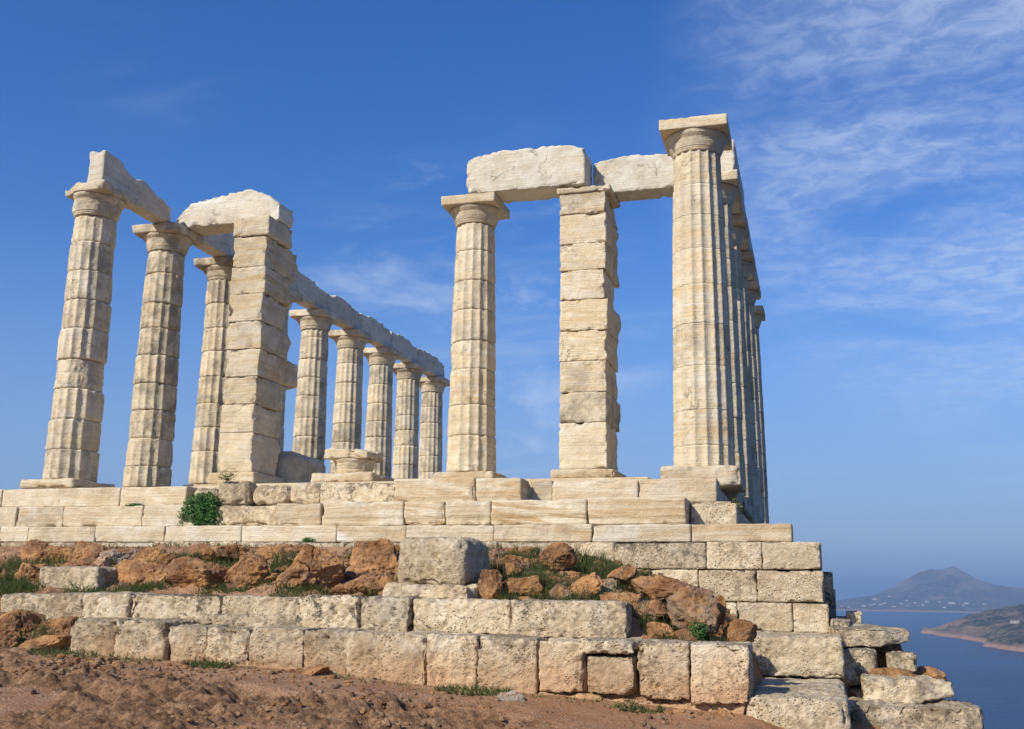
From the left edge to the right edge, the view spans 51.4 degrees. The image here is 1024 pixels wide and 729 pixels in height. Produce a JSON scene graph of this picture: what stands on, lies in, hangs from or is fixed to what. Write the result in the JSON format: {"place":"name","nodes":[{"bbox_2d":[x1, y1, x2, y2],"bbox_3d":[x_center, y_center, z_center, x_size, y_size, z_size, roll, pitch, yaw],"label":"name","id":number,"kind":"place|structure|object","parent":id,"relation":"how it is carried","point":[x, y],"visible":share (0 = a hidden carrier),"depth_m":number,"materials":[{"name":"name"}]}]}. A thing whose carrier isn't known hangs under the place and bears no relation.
{"place":"outdoors","nodes":[
{"label":"outdoors","id":0,"kind":"place"},
{"bbox_2d":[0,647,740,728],"bbox_3d":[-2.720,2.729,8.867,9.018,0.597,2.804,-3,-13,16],"label":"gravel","id":1,"kind":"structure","parent":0,"point":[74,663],"depth_m":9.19,"materials":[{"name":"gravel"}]},
{"bbox_2d":[0,537,755,728],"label":"grass","id":2,"kind":"structure","parent":0,"point":[15,585],"depth_m":11.71,"materials":[{"name":"plant"}]},
{"bbox_2d":[649,600,666,616],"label":"rock","id":3,"kind":"object","parent":2,"relation":"on","point":[658,607],"visible":0.98,"depth_m":10.34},
{"bbox_2d":[631,575,691,601],"bbox_3d":[1.520,2.279,10.854,0.639,0.274,0.512,-3,-13,16],"label":"rock","id":4,"kind":"object","parent":2,"relation":"on","point":[661,588],"visible":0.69,"depth_m":10.75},
{"bbox_2d":[686,619,708,640],"bbox_3d":[1.714,2.449,9.810,0.198,0.218,0.157,-9,-16,40],"label":"plant","id":5,"kind":"object","parent":2,"relation":"on","point":[699,628],"visible":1,"depth_m":9.79,"materials":[{"name":"green plant"}]},
{"bbox_2d":[0,543,879,728],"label":"ground","id":6,"kind":"structure","parent":0,"point":[69,703],"depth_m":8.58,"materials":[{"name":"red soil"}]},
{"bbox_2d":[0,623,17,647],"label":"rock","id":7,"kind":"object","parent":6,"relation":"on","point":[8,638],"visible":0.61,"depth_m":11.09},
{"bbox_2d":[0,609,40,636],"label":"rock","id":8,"kind":"object","parent":6,"relation":"on","point":[18,621],"visible":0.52,"depth_m":11.42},
{"bbox_2d":[14,562,39,581],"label":"rock","id":9,"kind":"object","parent":6,"relation":"on","point":[28,569],"visible":0.32,"depth_m":12.75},
{"bbox_2d":[20,539,61,563],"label":"rock","id":10,"kind":"object","parent":6,"relation":"on","point":[37,549],"visible":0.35,"depth_m":14.01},
{"bbox_2d":[16,634,71,651],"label":"rock","id":11,"kind":"object","parent":6,"relation":"on","point":[54,641],"visible":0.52,"depth_m":10.98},
{"bbox_2d":[48,616,78,633],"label":"rock","id":12,"kind":"object","parent":6,"relation":"on","point":[62,625],"visible":0.35,"depth_m":11.40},
{"bbox_2d":[53,541,107,562],"bbox_3d":[-5.615,2.532,13.934,0.711,0.432,0.505,-3,-13,16],"label":"rock","id":13,"kind":"object","parent":6,"relation":"on","point":[80,550],"visible":0.42,"depth_m":13.79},
{"bbox_2d":[77,557,96,565],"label":"rock","id":14,"kind":"object","parent":6,"relation":"on","point":[85,561],"visible":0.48,"depth_m":13.10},
{"bbox_2d":[93,555,113,566],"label":"rock","id":15,"kind":"object","parent":6,"relation":"on","point":[104,560],"visible":0.45,"depth_m":13.04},
{"bbox_2d":[99,548,136,563],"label":"rock","id":16,"kind":"object","parent":6,"relation":"on","point":[121,554],"visible":0.48,"depth_m":13.69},
{"bbox_2d":[111,559,166,585],"bbox_3d":[-4.417,2.530,12.596,0.939,0.440,0.563,-3,-13,16],"label":"rock","id":17,"kind":"object","parent":6,"relation":"on","point":[127,570],"visible":0.35,"depth_m":12.46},
{"bbox_2d":[133,547,166,561],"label":"rock","id":18,"kind":"object","parent":6,"relation":"on","point":[147,553],"visible":0.46,"depth_m":13.60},
{"bbox_2d":[156,553,177,564],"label":"rock","id":19,"kind":"object","parent":6,"relation":"on","point":[167,558],"visible":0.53,"depth_m":13.11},
{"bbox_2d":[166,556,228,588],"bbox_3d":[-3.604,2.466,12.283,0.782,0.510,0.477,-6,-14,27],"label":"rock","id":20,"kind":"object","parent":6,"relation":"on","point":[186,571],"visible":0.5,"depth_m":12.16,"materials":[{"name":"stone"}]},
{"bbox_2d":[202,548,222,561],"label":"rock","id":21,"kind":"object","parent":6,"relation":"on","point":[208,553],"visible":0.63,"depth_m":13.47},
{"bbox_2d":[188,544,249,561],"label":"rock","id":22,"kind":"object","parent":6,"relation":"on","point":[230,551],"visible":0.4,"depth_m":13.57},
{"bbox_2d":[223,552,268,590],"bbox_3d":[-3.050,2.418,12.242,0.540,0.526,0.451,1,-12,-3],"label":"rock","id":23,"kind":"object","parent":6,"relation":"on","point":[248,568],"visible":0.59,"depth_m":12.07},
{"bbox_2d":[265,573,279,582],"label":"rock","id":24,"kind":"object","parent":6,"relation":"on","point":[270,577],"visible":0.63,"depth_m":12.09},
{"bbox_2d":[254,544,301,559],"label":"rock","id":25,"kind":"object","parent":6,"relation":"on","point":[267,550],"visible":0.44,"depth_m":13.40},
{"bbox_2d":[275,544,345,590],"bbox_3d":[-2.275,2.334,11.958,0.712,0.638,0.638,6,-13,-23],"label":"rock","id":26,"kind":"object","parent":6,"relation":"on","point":[311,564],"visible":0.64,"depth_m":11.78,"materials":[{"name":"stone"}]},
{"bbox_2d":[294,666,329,675],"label":"rock","id":27,"kind":"object","parent":6,"relation":"on","point":[314,670],"visible":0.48,"depth_m":9.91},
{"bbox_2d":[1,591,634,637],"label":"terrace wall","id":28,"kind":"structure","parent":6,"relation":"on","point":[545,618],"depth_m":10.62,"materials":[{"name":"stone"}]},
{"bbox_2d":[39,566,116,591],"bbox_3d":[-5.051,2.547,12.565,0.859,0.337,0.642,-3,-13,16],"label":"stone block","id":29,"kind":"object","parent":28,"relation":"on","point":[85,576],"depth_m":12.29,"materials":[{"name":"stone"}]},
{"bbox_2d":[382,582,478,598],"bbox_3d":[-0.780,2.367,11.080,0.966,0.195,0.793,-3,-13,16],"label":"stone block","id":30,"kind":"object","parent":28,"relation":"on","point":[421,591],"depth_m":10.76,"materials":[{"name":"stone"}]},
{"bbox_2d":[397,536,489,584],"bbox_3d":[-0.734,2.113,11.398,0.831,0.544,0.791,-4,-13,21],"label":"stone block","id":31,"kind":"object","parent":30,"relation":"on","point":[456,560],"depth_m":11.08,"materials":[{"name":"stone"}]},
{"bbox_2d":[328,583,346,595],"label":"rock","id":32,"kind":"object","parent":6,"relation":"on","point":[338,589],"visible":0.35,"depth_m":11.40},
{"bbox_2d":[0,543,730,638],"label":"rubble","id":33,"kind":"object","parent":6,"relation":"on","point":[351,574],"visible":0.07,"depth_m":12.35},
{"bbox_2d":[342,575,398,595],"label":"rock","id":34,"kind":"object","parent":6,"relation":"on","point":[356,585],"visible":0.56,"depth_m":11.38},
{"bbox_2d":[350,539,397,573],"bbox_3d":[-1.576,2.313,12.452,0.777,0.546,0.582,-3,-13,16],"label":"rock","id":35,"kind":"object","parent":6,"relation":"on","point":[379,556],"visible":0.67,"depth_m":12.23,"materials":[{"name":"stone"}]},
{"bbox_2d":[70,617,753,714],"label":"terrace wall","id":36,"kind":"structure","parent":6,"relation":"on","point":[712,676],"depth_m":9.73,"materials":[{"name":"stone"}]},
{"bbox_2d":[0,477,845,678],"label":"temple platform","id":37,"kind":"structure","parent":6,"relation":"on","point":[748,564],"depth_m":14.36,"materials":[{"name":"stone"}]},
{"bbox_2d":[20,179,138,488],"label":"doric column","id":38,"kind":"structure","parent":37,"relation":"on","point":[72,457],"depth_m":20.95,"materials":[{"name":"stone"}]},
{"bbox_2d":[87,150,171,222],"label":"architrave beam","id":39,"kind":"structure","parent":38,"relation":"on","point":[113,171],"depth_m":22.45,"materials":[{"name":"stone"}]},
{"bbox_2d":[123,222,203,486],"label":"doric column","id":40,"kind":"structure","parent":37,"relation":"on","point":[149,457],"depth_m":23.36,"materials":[{"name":"stone"}]},
{"bbox_2d":[177,491,226,525],"bbox_3d":[-4.525,2.144,15.604,0.831,0.611,0.518,-3,-13,16],"label":"green bush","id":41,"kind":"object","parent":37,"relation":"on","point":[203,506],"visible":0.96,"depth_m":15.47,"materials":[{"name":"green plant"}]},
{"bbox_2d":[195,488,222,505],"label":"eroded stone","id":42,"kind":"object","parent":37,"relation":"on","point":[215,491],"visible":0.27,"depth_m":16.00,"materials":[{"name":"stone"}]},
{"bbox_2d":[189,256,233,484],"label":"doric column","id":43,"kind":"structure","parent":37,"relation":"on","point":[217,271],"depth_m":25.72,"materials":[{"name":"stone"}]},
{"bbox_2d":[194,234,234,256],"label":"architrave beam","id":44,"kind":"structure","parent":43,"relation":"on","point":[218,245],"depth_m":25.83,"materials":[{"name":"stone"}]},
{"bbox_2d":[218,481,257,505],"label":"eroded stone","id":45,"kind":"object","parent":37,"relation":"on","point":[232,493],"visible":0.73,"depth_m":15.81,"materials":[{"name":"stone"}]},
{"bbox_2d":[217,472,236,480],"bbox_3d":[-4.250,1.673,15.886,0.323,0.164,0.136,-3,-13,16],"label":"plant","id":46,"kind":"object","parent":45,"relation":"on","point":[228,478],"visible":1,"depth_m":15.88,"materials":[{"name":"green plant"}]},
{"bbox_2d":[207,215,325,483],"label":"stone pier","id":47,"kind":"structure","parent":37,"relation":"on","point":[261,371],"depth_m":22.84,"materials":[{"name":"stone"}]},
{"bbox_2d":[176,189,293,235],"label":"architrave beam","id":48,"kind":"structure","parent":47,"relation":"on","point":[216,216],"depth_m":23.89,"materials":[{"name":"stone"}]},
{"bbox_2d":[253,485,291,505],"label":"eroded stone","id":49,"kind":"object","parent":37,"relation":"on","point":[266,495],"visible":0.73,"depth_m":15.66,"materials":[{"name":"stone"}]},
{"bbox_2d":[278,288,302,450],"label":"doric column","id":50,"kind":"structure","parent":37,"relation":"on","point":[295,296],"depth_m":28.74,"materials":[{"name":"stone"}]},
{"bbox_2d":[289,271,326,308],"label":"architrave beam","id":51,"kind":"structure","parent":50,"relation":"on","point":[312,293],"depth_m":30.36,"materials":[{"name":"stone"}]},
{"bbox_2d":[290,482,322,503],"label":"eroded stone","id":52,"kind":"object","parent":37,"relation":"on","point":[306,493],"visible":0.62,"depth_m":15.50,"materials":[{"name":"stone"}]},
{"bbox_2d":[289,308,341,462],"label":"doric column","id":53,"kind":"structure","parent":37,"relation":"on","point":[309,430],"depth_m":30.67,"materials":[{"name":"stone"}]},
{"bbox_2d":[328,329,374,473],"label":"doric column","id":54,"kind":"structure","parent":37,"relation":"on","point":[347,410],"depth_m":33.08,"materials":[{"name":"stone"}]},
{"bbox_2d":[326,292,361,329],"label":"architrave beam","id":55,"kind":"structure","parent":54,"relation":"on","point":[346,312],"depth_m":32.61,"materials":[{"name":"stone"}]},
{"bbox_2d":[311,472,393,482],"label":"base slab","id":56,"kind":"structure","parent":37,"relation":"on","point":[350,477],"depth_m":21.24,"materials":[{"name":"stone"}]},
{"bbox_2d":[324,448,383,472],"bbox_3d":[-3.237,2.020,21.867,0.984,0.521,0.941,-3,-13,16],"label":"fallen capital","id":57,"kind":"object","parent":56,"relation":"on","point":[350,460],"visible":0.89,"depth_m":21.52,"materials":[{"name":"stone"}]},
{"bbox_2d":[363,346,403,476],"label":"doric column","id":58,"kind":"structure","parent":37,"relation":"on","point":[378,429],"depth_m":35.44,"materials":[{"name":"stone"}]},
{"bbox_2d":[359,313,390,346],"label":"architrave beam","id":59,"kind":"structure","parent":58,"relation":"on","point":[378,331],"depth_m":34.99,"materials":[{"name":"stone"}]},
{"bbox_2d":[392,362,428,480],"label":"doric column","id":60,"kind":"structure","parent":37,"relation":"on","point":[408,375],"depth_m":37.77,"materials":[{"name":"stone"}]},
{"bbox_2d":[390,331,417,362],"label":"architrave beam","id":61,"kind":"structure","parent":60,"relation":"on","point":[405,347],"depth_m":37.35,"materials":[{"name":"stone"}]},
{"bbox_2d":[418,376,449,478],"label":"doric column","id":62,"kind":"structure","parent":37,"relation":"on","point":[432,388],"depth_m":40.19,"materials":[{"name":"stone"}]},
{"bbox_2d":[417,348,444,376],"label":"architrave beam","id":63,"kind":"structure","parent":62,"relation":"on","point":[432,364],"depth_m":39.84,"materials":[{"name":"stone"}]},
{"bbox_2d":[432,192,509,477],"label":"doric column","id":64,"kind":"structure","parent":37,"relation":"on","point":[471,431],"depth_m":21.38,"materials":[{"name":"stone"}]},
{"bbox_2d":[466,145,591,202],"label":"architrave beam","id":65,"kind":"structure","parent":64,"relation":"on","point":[528,174],"depth_m":21.59,"materials":[{"name":"stone"}]},
{"bbox_2d":[550,184,625,477],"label":"stone pier","id":66,"kind":"structure","parent":37,"relation":"on","point":[589,332],"depth_m":20.69,"materials":[{"name":"stone"}]},
{"bbox_2d":[593,154,673,201],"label":"architrave beam","id":67,"kind":"structure","parent":66,"relation":"on","point":[636,177],"depth_m":21.52,"materials":[{"name":"stone"}]},
{"bbox_2d":[659,113,745,492],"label":"doric column","id":68,"kind":"structure","parent":37,"relation":"on","point":[703,415],"depth_m":17.64,"materials":[{"name":"stone"}]},
{"bbox_2d":[721,169,745,495],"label":"doric column","id":69,"kind":"structure","parent":37,"relation":"on","point":[731,188],"depth_m":20.22,"materials":[{"name":"stone"}]},
{"bbox_2d":[732,214,753,506],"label":"doric column","id":70,"kind":"structure","parent":37,"relation":"on","point":[740,231],"depth_m":22.56,"materials":[{"name":"stone"}]},
{"bbox_2d":[720,139,744,214],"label":"architrave beam","id":71,"kind":"structure","parent":70,"relation":"on","point":[729,159],"depth_m":20.67,"materials":[{"name":"stone"}]},
{"bbox_2d":[741,250,759,514],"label":"doric column","id":72,"kind":"structure","parent":37,"relation":"on","point":[748,262],"depth_m":24.91,"materials":[{"name":"stone"}]},
{"bbox_2d":[740,204,750,250],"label":"architrave beam","id":73,"kind":"structure","parent":72,"relation":"on","point":[745,246],"depth_m":24.87,"materials":[{"name":"stone"}]},
{"bbox_2d":[747,280,764,522],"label":"doric column","id":74,"kind":"structure","parent":37,"relation":"on","point":[754,292],"depth_m":27.32,"materials":[{"name":"stone"}]},
{"bbox_2d":[747,237,756,280],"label":"architrave beam","id":75,"kind":"structure","parent":74,"relation":"on","point":[752,275],"depth_m":27.21,"materials":[{"name":"stone"}]},
{"bbox_2d":[754,305,768,523],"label":"doric column","id":76,"kind":"structure","parent":37,"relation":"on","point":[759,314],"depth_m":29.70,"materials":[{"name":"stone"}]},
{"bbox_2d":[478,569,502,599],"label":"rock","id":77,"kind":"object","parent":6,"relation":"on","point":[490,586],"visible":0.69,"depth_m":10.82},
{"bbox_2d":[497,690,524,700],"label":"rock","id":78,"kind":"object","parent":6,"relation":"on","point":[512,695],"visible":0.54,"depth_m":9.10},
{"bbox_2d":[501,562,523,577],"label":"rock","id":79,"kind":"object","parent":6,"relation":"on","point":[507,565],"visible":0.65,"depth_m":11.61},
{"bbox_2d":[495,554,531,570],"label":"rock","id":80,"kind":"object","parent":6,"relation":"on","point":[514,558],"visible":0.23,"depth_m":12.03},
{"bbox_2d":[514,559,528,570],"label":"rock","id":81,"kind":"object","parent":6,"relation":"on","point":[522,563],"visible":0.42,"depth_m":11.93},
{"bbox_2d":[502,575,544,597],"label":"rock","id":82,"kind":"object","parent":6,"relation":"on","point":[528,584],"visible":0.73,"depth_m":10.93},
{"bbox_2d":[545,575,562,585],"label":"rock","id":83,"kind":"object","parent":6,"relation":"on","point":[559,578],"visible":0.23,"depth_m":11.24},
{"bbox_2d":[539,542,576,571],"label":"rock","id":84,"kind":"object","parent":6,"relation":"on","point":[559,556],"visible":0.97,"depth_m":12.13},
{"bbox_2d":[549,584,573,599],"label":"rock","id":85,"kind":"object","parent":6,"relation":"on","point":[562,590],"visible":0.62,"depth_m":10.65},
{"bbox_2d":[565,571,580,576],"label":"rock","id":86,"kind":"object","parent":6,"relation":"on","point":[574,573],"visible":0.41,"depth_m":11.99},
{"bbox_2d":[568,572,602,595],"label":"rock","id":87,"kind":"object","parent":6,"relation":"on","point":[593,581],"visible":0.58,"depth_m":10.72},
{"bbox_2d":[600,578,616,592],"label":"rock","id":88,"kind":"object","parent":6,"relation":"on","point":[610,582],"visible":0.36,"depth_m":10.99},
{"bbox_2d":[599,592,642,615],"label":"rock","id":89,"kind":"object","parent":6,"relation":"on","point":[609,596],"visible":0.44,"depth_m":10.44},
{"bbox_2d":[607,565,638,584],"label":"rock","id":90,"kind":"object","parent":6,"relation":"on","point":[626,574],"visible":0.84,"depth_m":11.30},
{"bbox_2d":[634,599,660,620],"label":"rock","id":91,"kind":"object","parent":6,"relation":"on","point":[649,612],"visible":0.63,"depth_m":10.36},
{"bbox_2d":[645,621,673,638],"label":"rock","id":92,"kind":"object","parent":6,"relation":"on","point":[656,627],"visible":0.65,"depth_m":9.99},
{"bbox_2d":[674,629,698,640],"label":"rock","id":93,"kind":"object","parent":6,"relation":"on","point":[679,632],"visible":0.52,"depth_m":9.84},
{"bbox_2d":[667,585,720,635],"bbox_3d":[1.716,2.323,10.072,0.524,0.467,0.402,-3,-13,16],"label":"rock","id":94,"kind":"object","parent":6,"relation":"on","point":[687,604],"visible":0.91,"depth_m":9.95,"materials":[{"name":"stone"}]},
{"bbox_2d":[715,594,725,624],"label":"rock","id":95,"kind":"object","parent":6,"relation":"on","point":[720,598],"visible":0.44,"depth_m":10.17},
{"bbox_2d":[717,620,728,634],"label":"rock","id":96,"kind":"object","parent":6,"relation":"on","point":[722,627],"visible":0.14,"depth_m":10.72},
{"bbox_2d":[718,707,736,716],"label":"rock","id":97,"kind":"object","parent":6,"relation":"on","point":[723,712],"visible":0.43,"depth_m":8.92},
{"bbox_2d":[721,619,757,641],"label":"rock","id":98,"kind":"object","parent":6,"relation":"on","point":[744,630],"visible":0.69,"depth_m":9.91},
{"bbox_2d":[746,677,850,728],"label":"stone block","id":99,"kind":"object","parent":6,"relation":"on","point":[788,703],"depth_m":8.93,"materials":[{"name":"stone"}]},
{"bbox_2d":[752,631,844,678],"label":"stone block","id":100,"kind":"structure","parent":6,"relation":"on","point":[806,655],"depth_m":11.22,"materials":[{"name":"stone"}]},
{"bbox_2d":[848,686,860,697],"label":"stone block","id":101,"kind":"structure","parent":6,"relation":"on","point":[853,691],"depth_m":11.42,"materials":[{"name":"stone"}]},
{"bbox_2d":[841,647,877,686],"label":"stone block","id":102,"kind":"structure","parent":101,"relation":"on","point":[859,660],"depth_m":11.58,"materials":[{"name":"stone"}]},
{"bbox_2d":[828,623,908,647],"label":"stone block","id":103,"kind":"structure","parent":102,"relation":"on","point":[864,635],"depth_m":11.87,"materials":[{"name":"stone"}]},
{"bbox_2d":[830,618,851,626],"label":"stone block","id":104,"kind":"structure","parent":103,"relation":"on","point":[842,622],"depth_m":12.11,"materials":[{"name":"stone"}]},
{"bbox_2d":[846,611,861,623],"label":"stone block","id":105,"kind":"structure","parent":103,"relation":"on","point":[854,616],"depth_m":12.91,"materials":[{"name":"stone"}]},
{"bbox_2d":[875,644,902,667],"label":"rock","id":106,"kind":"object","parent":102,"relation":"on","point":[881,658],"visible":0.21,"depth_m":12.07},
{"bbox_2d":[885,650,917,672],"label":"stone block","id":107,"kind":"structure","parent":106,"relation":"on","point":[901,659],"depth_m":11.71,"materials":[{"name":"stone"}]},
{"bbox_2d":[848,697,983,728],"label":"stone block","id":108,"kind":"structure","parent":6,"relation":"on","point":[942,714],"depth_m":10.46,"materials":[{"name":"stone"}]},
{"bbox_2d":[858,673,954,703],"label":"stone block","id":109,"kind":"structure","parent":108,"relation":"on","point":[919,689],"depth_m":10.88,"materials":[{"name":"stone"}]},
{"bbox_2d":[866,667,915,677],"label":"rock","id":110,"kind":"object","parent":109,"relation":"on","point":[889,671],"visible":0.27,"depth_m":11.25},
{"bbox_2d":[913,666,947,680],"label":"rock","id":111,"kind":"object","parent":109,"relation":"on","point":[933,672],"visible":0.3,"depth_m":11.76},
{"bbox_2d":[0,0,1023,597],"label":"sky","id":112,"kind":"structure","parent":0,"point":[879,144],"materials":[{"name":"blue"}]},
{"bbox_2d":[836,597,1023,728],"bbox_3d":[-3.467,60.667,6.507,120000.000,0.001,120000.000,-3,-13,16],"label":"sea","id":113,"kind":"structure","parent":0,"point":[989,681],"depth_m":963.01,"materials":[{"name":"liquid"}]},
{"bbox_2d":[836,566,1023,612],"bbox_3d":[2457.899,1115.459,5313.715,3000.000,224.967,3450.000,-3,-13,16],"label":"hills","id":114,"kind":"structure","parent":0,"point":[945,586],"depth_m":5070.71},
{"bbox_2d":[920,604,1023,652],"bbox_3d":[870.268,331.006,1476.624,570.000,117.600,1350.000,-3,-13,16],"label":"peninsula","id":115,"kind":"object","parent":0,"point":[994,628],"visible":0.66,"depth_m":1551.53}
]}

